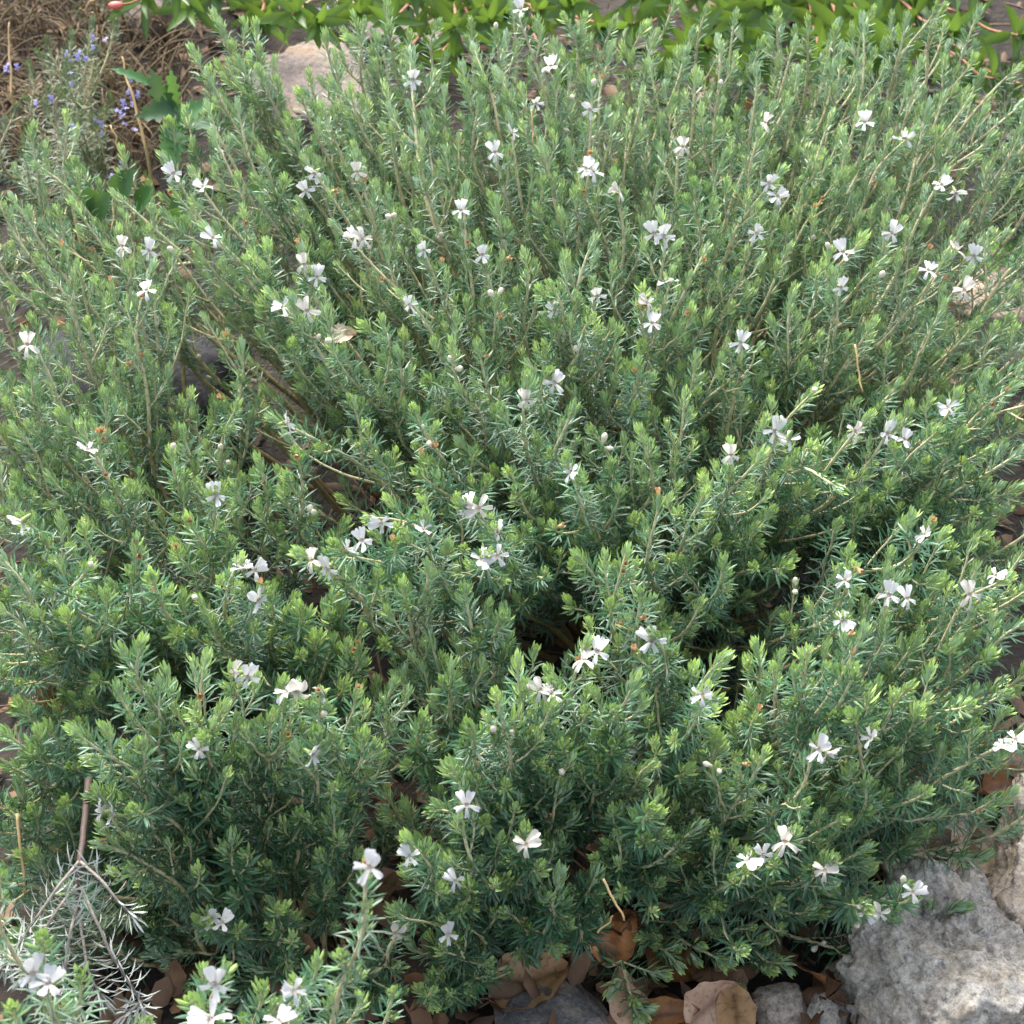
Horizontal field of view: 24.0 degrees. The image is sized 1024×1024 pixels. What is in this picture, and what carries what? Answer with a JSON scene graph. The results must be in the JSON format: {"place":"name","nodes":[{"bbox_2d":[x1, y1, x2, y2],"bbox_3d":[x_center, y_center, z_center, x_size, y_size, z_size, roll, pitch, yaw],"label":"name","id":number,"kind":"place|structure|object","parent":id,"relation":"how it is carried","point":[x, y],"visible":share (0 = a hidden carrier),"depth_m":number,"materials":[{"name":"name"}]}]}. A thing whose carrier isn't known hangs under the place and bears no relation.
{"place":"outdoors","nodes":[
{"label":"outdoors","id":0,"kind":"place"},
{"bbox_2d":[0,0,238,186],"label":"dry grass","id":1,"kind":"structure","parent":0,"point":[13,16],"depth_m":2.47,"materials":[{"name":"brown plant"}]},
{"bbox_2d":[0,0,1023,1023],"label":"ground","id":2,"kind":"structure","parent":0,"point":[1014,657],"depth_m":2.06,"materials":[{"name":"soil"}]},
{"bbox_2d":[8,22,42,208],"bbox_3d":[-0.459,-0.356,2.255,0.005,0.212,0.052,0,42,0],"label":"dry stalk","id":3,"kind":"object","parent":2,"relation":"on","point":[16,115],"visible":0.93,"depth_m":2.20,"materials":[{"name":"beige plant"}]},
{"bbox_2d":[83,58,96,154],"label":"dry stalk","id":4,"kind":"object","parent":2,"relation":"on","point":[84,101],"visible":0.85,"depth_m":2.15,"materials":[{"name":"beige plant"}]},
{"bbox_2d":[0,13,184,301],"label":"rosemary bush","id":5,"kind":"object","parent":2,"relation":"on","point":[76,112],"visible":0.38,"depth_m":2.13,"materials":[{"name":"green plant"}]},
{"bbox_2d":[79,0,116,108],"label":"dry stalk","id":6,"kind":"object","parent":2,"relation":"on","point":[93,1],"visible":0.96,"depth_m":2.34,"materials":[{"name":"brown plant"}]},
{"bbox_2d":[109,125,143,280],"bbox_3d":[-0.324,-0.224,2.067,0.010,0.267,0.052,0,42,0],"label":"dry stalk","id":7,"kind":"object","parent":2,"relation":"on","point":[116,144],"visible":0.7,"depth_m":1.99,"materials":[{"name":"beige plant"}]},
{"bbox_2d":[16,321,248,530],"bbox_3d":[-0.328,-0.063,2.054,0.203,0.172,0.197,0,42,0],"label":"slate rock","id":8,"kind":"object","parent":2,"relation":"on","point":[211,356],"visible":0.08,"depth_m":2.00,"materials":[{"name":"grey stone"}]},
{"bbox_2d":[121,56,175,315],"bbox_3d":[-0.310,-0.244,2.062,0.022,0.304,0.053,0,42,0],"label":"dry stalk","id":9,"kind":"object","parent":2,"relation":"on","point":[143,136],"visible":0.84,"depth_m":1.98,"materials":[{"name":"beige plant"}]},
{"bbox_2d":[122,0,179,40],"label":"rock","id":10,"kind":"object","parent":2,"relation":"on","point":[156,27],"visible":0.34,"depth_m":2.56,"materials":[{"name":"stone"}]},
{"bbox_2d":[109,67,216,197],"bbox_3d":[-0.314,-0.297,2.116,0.074,0.311,0.271,-13,44,-14],"label":"thistle weed","id":11,"kind":"object","parent":2,"relation":"on","point":[165,101],"visible":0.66,"depth_m":1.96,"materials":[{"name":"green plant"}]},
{"bbox_2d":[70,169,280,286],"bbox_3d":[-0.302,-0.196,2.033,0.144,0.272,0.295,-28,49,-28],"label":"thistle weed","id":12,"kind":"object","parent":2,"relation":"on","point":[100,202],"visible":0.28,"depth_m":1.92,"materials":[{"name":"green plant"}]},
{"bbox_2d":[0,107,354,935],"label":"coastal rosemary shrub","id":13,"kind":"object","parent":2,"relation":"on","point":[90,615],"visible":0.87,"depth_m":1.68,"materials":[{"name":"green plant"}]},
{"bbox_2d":[0,848,404,1023],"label":"coastal rosemary shrub","id":14,"kind":"object","parent":2,"relation":"on","point":[295,992],"visible":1,"depth_m":1.22,"materials":[{"name":"green plant"}]},
{"bbox_2d":[0,585,420,1023],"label":"coastal rosemary shrub","id":15,"kind":"object","parent":2,"relation":"on","point":[191,794],"visible":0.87,"depth_m":1.53,"materials":[{"name":"green plant"}]},
{"bbox_2d":[15,813,25,893],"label":"dry twig","id":16,"kind":"object","parent":15,"relation":"on","point":[20,843],"visible":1,"depth_m":1.55,"materials":[{"name":"beige wood"}]},
{"bbox_2d":[0,776,159,1023],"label":"dry branch","id":17,"kind":"object","parent":15,"relation":"attached to","point":[77,889],"visible":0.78,"depth_m":1.42,"materials":[{"name":"grey plant"}]},
{"bbox_2d":[71,0,365,41],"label":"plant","id":18,"kind":"object","parent":2,"relation":"on","point":[336,29],"visible":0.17,"depth_m":2.57,"materials":[{"name":"green plant"}]},
{"bbox_2d":[105,0,352,50],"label":"broad leaved plant","id":19,"kind":"object","parent":2,"relation":"on","point":[271,16],"visible":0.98,"depth_m":2.21,"materials":[{"name":"green plant"}]},
{"bbox_2d":[108,0,141,9],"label":"bud","id":20,"kind":"object","parent":19,"relation":"attached to","point":[115,5],"visible":1,"depth_m":2.20,"materials":[{"name":"pink plant"}]},
{"bbox_2d":[250,40,380,168],"bbox_3d":[-0.193,-0.404,2.389,0.123,0.076,0.161,-14,44,-15],"label":"sandstone slab","id":21,"kind":"object","parent":2,"relation":"on","point":[294,62],"depth_m":2.36,"materials":[{"name":"beige stone"}]},
{"bbox_2d":[363,4,480,63],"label":"sandstone slab","id":22,"kind":"structure","parent":2,"relation":"on","point":[370,24],"depth_m":2.55,"materials":[{"name":"beige stone"}]},
{"bbox_2d":[269,555,673,1023],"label":"coastal rosemary shrub","id":23,"kind":"object","parent":2,"relation":"on","point":[522,811],"visible":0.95,"depth_m":1.54,"materials":[{"name":"green plant"}]},
{"bbox_2d":[597,915,612,932],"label":"dry twig","id":24,"kind":"object","parent":23,"relation":"attached to","point":[605,925],"visible":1,"depth_m":1.53,"materials":[{"name":"beige wood"}]},
{"bbox_2d":[602,878,624,920],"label":"dry twig","id":25,"kind":"object","parent":23,"relation":"attached to","point":[611,896],"visible":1,"depth_m":1.50,"materials":[{"name":"beige plant"}]},
{"bbox_2d":[333,0,621,92],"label":"broad leaved plant","id":26,"kind":"object","parent":2,"relation":"on","point":[487,15],"visible":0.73,"depth_m":2.27,"materials":[{"name":"green plant"}]},
{"bbox_2d":[0,0,1023,724],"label":"coastal rosemary shrub","id":27,"kind":"object","parent":2,"relation":"on","point":[696,486],"visible":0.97,"depth_m":1.81,"materials":[{"name":"green plant"}]},
{"bbox_2d":[319,324,356,342],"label":"fallen leaf","id":28,"kind":"object","parent":27,"relation":"on","point":[350,333],"visible":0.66,"depth_m":1.77,"materials":[{"name":"beige plant"}]},
{"bbox_2d":[531,108,533,145],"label":"dry twig","id":29,"kind":"object","parent":27,"relation":"hanging from","point":[532,125],"visible":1,"depth_m":1.86,"materials":[{"name":"beige wood"}]},
{"bbox_2d":[738,98,759,110],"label":"fallen leaf","id":30,"kind":"object","parent":27,"relation":"on","point":[748,105],"visible":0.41,"depth_m":2.02,"materials":[{"name":"brown plant"}]},
{"bbox_2d":[833,318,856,332],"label":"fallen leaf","id":31,"kind":"object","parent":27,"relation":"on","point":[850,327],"visible":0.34,"depth_m":1.80,"materials":[{"name":"brown plant"}]},
{"bbox_2d":[854,344,862,391],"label":"dry twig","id":32,"kind":"object","parent":27,"relation":"hanging from","point":[858,367],"visible":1,"depth_m":1.62,"materials":[{"name":"beige wood"}]},
{"bbox_2d":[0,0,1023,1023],"bbox_3d":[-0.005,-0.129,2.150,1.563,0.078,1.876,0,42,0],"label":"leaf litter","id":33,"kind":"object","parent":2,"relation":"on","point":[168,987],"visible":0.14,"depth_m":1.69,"materials":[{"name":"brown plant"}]},
{"bbox_2d":[37,673,71,717],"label":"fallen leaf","id":34,"kind":"object","parent":33,"relation":"on","point":[45,704],"visible":0.11,"depth_m":1.78,"materials":[{"name":"brown plant"}]},
{"bbox_2d":[469,949,568,1008],"bbox_3d":[0.004,0.317,1.630,0.064,0.024,0.044,5,42,6],"label":"fallen leaf","id":35,"kind":"object","parent":33,"relation":"on","point":[552,974],"visible":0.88,"depth_m":1.64,"materials":[{"name":"brown plant"}]},
{"bbox_2d":[787,959,842,1006],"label":"fallen leaf","id":36,"kind":"object","parent":33,"relation":"on","point":[822,978],"visible":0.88,"depth_m":1.63,"materials":[{"name":"brown plant"}]},
{"bbox_2d":[983,733,1023,776],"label":"fallen leaf","id":37,"kind":"object","parent":33,"relation":"on","point":[1016,759],"visible":0.2,"depth_m":1.78,"materials":[{"name":"brown plant"}]},
{"bbox_2d":[973,764,1023,795],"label":"fallen leaf","id":38,"kind":"object","parent":37,"relation":"on","point":[990,784],"visible":0.44,"depth_m":1.76,"materials":[{"name":"brown plant"}]},
{"bbox_2d":[493,977,609,1023],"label":"dark stone","id":39,"kind":"object","parent":2,"relation":"on","point":[568,1002],"visible":0.9,"depth_m":1.62,"materials":[{"name":"grey stone"}]},
{"bbox_2d":[593,909,637,970],"bbox_3d":[0.071,0.298,1.666,0.031,0.013,0.063,29,35,6],"label":"fallen leaf","id":40,"kind":"object","parent":2,"relation":"on","point":[624,944],"visible":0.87,"depth_m":1.67,"materials":[{"name":"brown plant"}]},
{"bbox_2d":[606,966,647,1023],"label":"fallen leaf","id":41,"kind":"object","parent":2,"relation":"on","point":[616,1006],"visible":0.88,"depth_m":1.62,"materials":[{"name":"brown plant"}]},
{"bbox_2d":[606,913,682,954],"bbox_3d":[0.094,0.292,1.678,0.063,0.012,0.036,1,52,-16],"label":"fallen leaf","id":42,"kind":"object","parent":2,"relation":"on","point":[627,924],"visible":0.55,"depth_m":1.68,"materials":[{"name":"brown plant"}]},
{"bbox_2d":[607,996,700,1023],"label":"fallen leaf","id":43,"kind":"object","parent":2,"relation":"on","point":[670,1010],"visible":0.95,"depth_m":1.62,"materials":[{"name":"brown plant"}]},
{"bbox_2d":[645,940,705,981],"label":"fallen leaf","id":44,"kind":"object","parent":2,"relation":"on","point":[691,970],"visible":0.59,"depth_m":1.66,"materials":[{"name":"brown plant"}]},
{"bbox_2d":[682,980,742,1023],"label":"fallen leaf","id":45,"kind":"object","parent":2,"relation":"on","point":[703,996],"visible":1,"depth_m":1.63,"materials":[{"name":"beige plant"}]},
{"bbox_2d":[716,982,756,1023],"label":"fallen leaf","id":46,"kind":"object","parent":45,"relation":"on","point":[738,1006],"visible":1,"depth_m":1.62,"materials":[{"name":"brown plant"}]},
{"bbox_2d":[729,598,747,617],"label":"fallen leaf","id":47,"kind":"object","parent":2,"relation":"on","point":[732,611],"visible":0.07,"depth_m":1.87,"materials":[{"name":"brown plant"}]},
{"bbox_2d":[751,982,806,1023],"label":"rock","id":48,"kind":"object","parent":2,"relation":"on","point":[781,1003],"visible":0.94,"depth_m":1.63,"materials":[{"name":"grey stone"}]},
{"bbox_2d":[565,531,1023,989],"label":"coastal rosemary shrub","id":49,"kind":"object","parent":2,"relation":"on","point":[740,841],"visible":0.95,"depth_m":1.55,"materials":[{"name":"green plant"}]},
{"bbox_2d":[595,0,1023,119],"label":"broad leaved plant","id":50,"kind":"object","parent":2,"relation":"on","point":[755,17],"visible":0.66,"depth_m":2.29,"materials":[{"name":"green plant"}]},
{"bbox_2d":[806,992,848,1023],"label":"rock","id":51,"kind":"object","parent":2,"relation":"on","point":[831,1009],"visible":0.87,"depth_m":1.63,"materials":[{"name":"stone"}]},
{"bbox_2d":[819,969,854,1004],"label":"fallen leaf","id":52,"kind":"object","parent":2,"relation":"on","point":[831,988],"visible":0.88,"depth_m":1.62,"materials":[{"name":"brown plant"}]},
{"bbox_2d":[820,855,1023,1023],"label":"limestone rock","id":53,"kind":"object","parent":2,"relation":"on","point":[925,966],"visible":0.85,"depth_m":1.59,"materials":[{"name":"grey stone"}]},
{"bbox_2d":[855,766,995,880],"bbox_3d":[0.305,0.251,1.754,0.093,0.042,0.136,-12,43,-13],"label":"rock","id":54,"kind":"object","parent":2,"relation":"on","point":[986,868],"visible":0.02,"depth_m":1.74,"materials":[{"name":"grey stone"}]},
{"bbox_2d":[939,266,1023,367],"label":"pale rock","id":55,"kind":"object","parent":2,"relation":"on","point":[982,286],"visible":0.14,"depth_m":2.15,"materials":[{"name":"stone"}]},
{"bbox_2d":[966,53,1023,251],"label":"dark shrub","id":56,"kind":"object","parent":2,"relation":"on","point":[1006,97],"visible":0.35,"depth_m":2.14,"materials":[{"name":"green plant"}]},
{"bbox_2d":[981,230,1023,281],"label":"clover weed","id":57,"kind":"object","parent":2,"relation":"on","point":[1007,248],"visible":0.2,"depth_m":2.19,"materials":[{"name":"green plant"}]},
{"bbox_2d":[987,772,1023,932],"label":"limestone rock","id":58,"kind":"object","parent":2,"relation":"on","point":[1005,878],"visible":0.41,"depth_m":1.68,"materials":[{"name":"beige stone"}]},
{"bbox_2d":[980,194,1023,269],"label":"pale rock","id":59,"kind":"object","parent":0,"point":[1001,249],"visible":0.01,"depth_m":2.23,"materials":[{"name":"stone"}]}
]}

